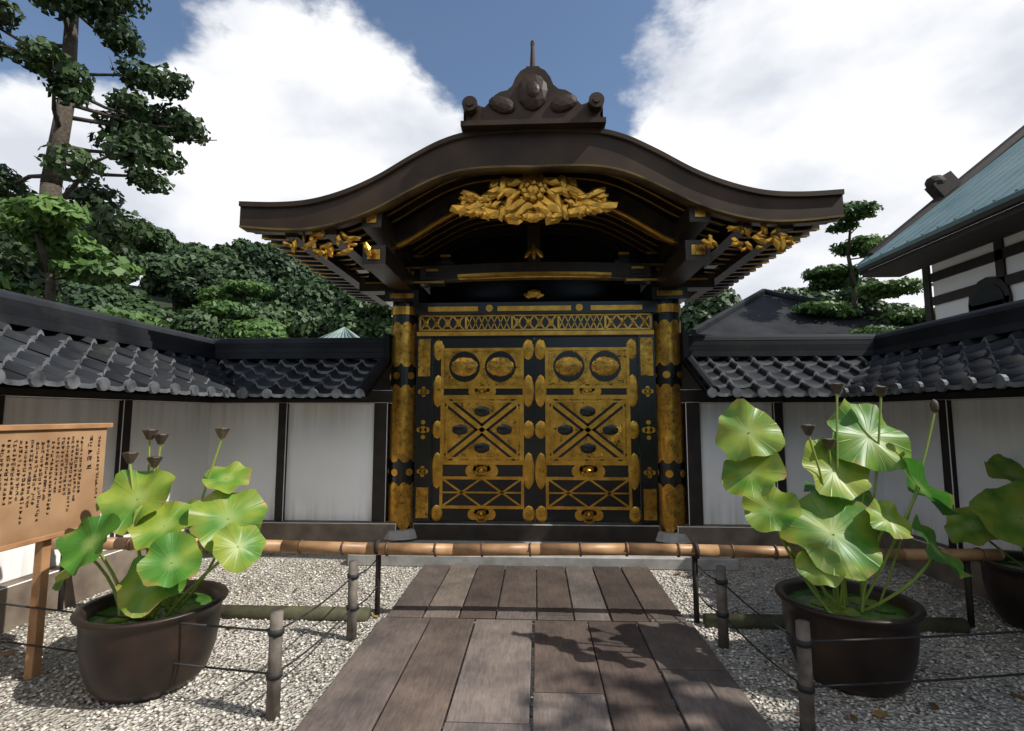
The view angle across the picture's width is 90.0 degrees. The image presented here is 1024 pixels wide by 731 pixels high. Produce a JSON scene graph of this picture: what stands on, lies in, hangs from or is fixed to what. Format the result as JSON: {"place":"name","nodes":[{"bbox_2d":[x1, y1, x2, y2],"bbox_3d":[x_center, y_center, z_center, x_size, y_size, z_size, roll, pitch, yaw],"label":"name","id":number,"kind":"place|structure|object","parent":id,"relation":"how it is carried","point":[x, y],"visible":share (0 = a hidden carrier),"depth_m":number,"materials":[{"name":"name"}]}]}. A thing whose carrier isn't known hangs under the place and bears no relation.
{"place":"outdoors","nodes":[
{"label":"outdoors","id":0,"kind":"place"},
{"bbox_2d":[0,285,1023,730],"bbox_3d":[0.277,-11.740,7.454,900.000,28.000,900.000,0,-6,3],"label":"ground","id":1,"kind":"structure","parent":0,"point":[746,563],"depth_m":3.30,"materials":[{"name":"grey gravel"}]},
{"bbox_2d":[0,423,112,679],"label":"sign board","id":2,"kind":"object","parent":1,"relation":"on","point":[51,481],"visible":0.99,"depth_m":3.16,"materials":[{"name":"brown wood"}]},
{"bbox_2d":[0,190,166,325],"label":"leafy tree","id":3,"kind":"object","parent":1,"relation":"on","point":[72,252],"depth_m":8.79,"materials":[{"name":"green plant"}]},
{"bbox_2d":[0,0,216,304],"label":"pine tree","id":4,"kind":"object","parent":1,"relation":"on","point":[142,146],"depth_m":16.77,"materials":[{"name":"green plant"}]},
{"bbox_2d":[52,427,267,703],"bbox_3d":[-2.099,1.144,3.127,1.256,1.522,0.808,0,-6,3],"label":"lotus pot","id":5,"kind":"object","parent":1,"relation":"on","point":[123,660],"visible":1,"depth_m":2.95,"materials":[{"name":"ceramic"}]},
{"bbox_2d":[196,280,288,338],"bbox_3d":[-9.818,0.109,16.991,5.294,6.371,4.416,0,-6,3],"label":"shrub","id":6,"kind":"object","parent":1,"relation":"on","point":[224,300],"depth_m":16.86,"materials":[{"name":"green plant"}]},
{"bbox_2d":[0,197,920,338],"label":"trees","id":7,"kind":"object","parent":1,"relation":"on","point":[301,301],"depth_m":62.30,"materials":[{"name":"green plant"}]},
{"bbox_2d":[0,387,1023,633],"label":"courtyard walls","id":8,"kind":"structure","parent":1,"relation":"on","point":[320,467],"depth_m":5.94,"materials":[{"name":"paint"}]},
{"bbox_2d":[0,289,1023,398],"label":"roof tiles","id":9,"kind":"object","parent":8,"relation":"on","point":[48,344],"depth_m":5.23,"materials":[{"name":"grey tile"}]},
{"bbox_2d":[0,558,1023,730],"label":"rope fence","id":10,"kind":"object","parent":1,"relation":"on","point":[803,643],"visible":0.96,"depth_m":2.74,"materials":[{"name":"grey wood"}]},
{"bbox_2d":[0,553,1023,729],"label":"fallen leaves","id":11,"kind":"object","parent":1,"relation":"on","point":[880,713],"visible":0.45,"depth_m":2.90,"materials":[{"name":"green plant"}]},
{"bbox_2d":[51,537,1004,627],"bbox_3d":[-0.103,1.696,4.036,7.642,0.617,0.130,0,-6,3],"label":"bamboo rail","id":12,"kind":"object","parent":1,"relation":"on","point":[378,548],"visible":0.81,"depth_m":4.01,"materials":[{"name":"brown wood"}]},
{"bbox_2d":[347,521,738,570],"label":"gate platform","id":13,"kind":"structure","parent":1,"relation":"on","point":[467,532],"depth_m":5.94,"materials":[{"name":"stone"}]},
{"bbox_2d":[239,40,844,543],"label":"ornate gate","id":14,"kind":"structure","parent":13,"relation":"on","point":[533,256],"depth_m":6.14,"materials":[{"name":"black paint"}]},
{"bbox_2d":[220,605,970,632],"bbox_3d":[0.275,1.959,3.962,6.200,0.120,0.114,0,-6,3],"label":"bamboo pole","id":15,"kind":"object","parent":1,"relation":"on","point":[738,621],"visible":0.53,"depth_m":3.98,"materials":[{"name":"brown wood"}]},
{"bbox_2d":[319,289,925,337],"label":"background buildings","id":16,"kind":"structure","parent":1,"relation":"on","point":[765,312],"depth_m":17.38,"materials":[{"name":"grey metal"}]},
{"bbox_2d":[715,383,971,697],"bbox_3d":[2.014,1.008,3.228,1.393,1.812,0.822,0,-6,3],"label":"lotus pot","id":17,"kind":"object","parent":1,"relation":"on","point":[835,519],"visible":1,"depth_m":3.12,"materials":[{"name":"ceramic"}]},
{"bbox_2d":[790,200,935,333],"bbox_3d":[12.141,-1.305,17.793,4.783,9.229,4.857,0,-6,3],"label":"pine","id":18,"kind":"object","parent":1,"relation":"on","point":[824,278],"depth_m":17.52,"materials":[{"name":"green plant"}]},
{"bbox_2d":[856,125,1023,321],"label":"temple hall","id":19,"kind":"structure","parent":1,"relation":"on","point":[977,263],"depth_m":10.74,"materials":[{"name":"teal metal"}]},
{"bbox_2d":[944,454,1023,629],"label":"lotus pot","id":20,"kind":"object","parent":1,"relation":"on","point":[987,515],"visible":0.91,"depth_m":3.90,"materials":[{"name":"ceramic"}]},
{"bbox_2d":[0,0,1023,307],"label":"sky","id":21,"kind":"structure","parent":0,"point":[871,100],"materials":[{"name":"white"}]},
{"bbox_2d":[295,565,771,730],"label":"paved path","id":22,"kind":"structure","parent":0,"point":[492,691],"depth_m":3.25,"materials":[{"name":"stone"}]}
]}

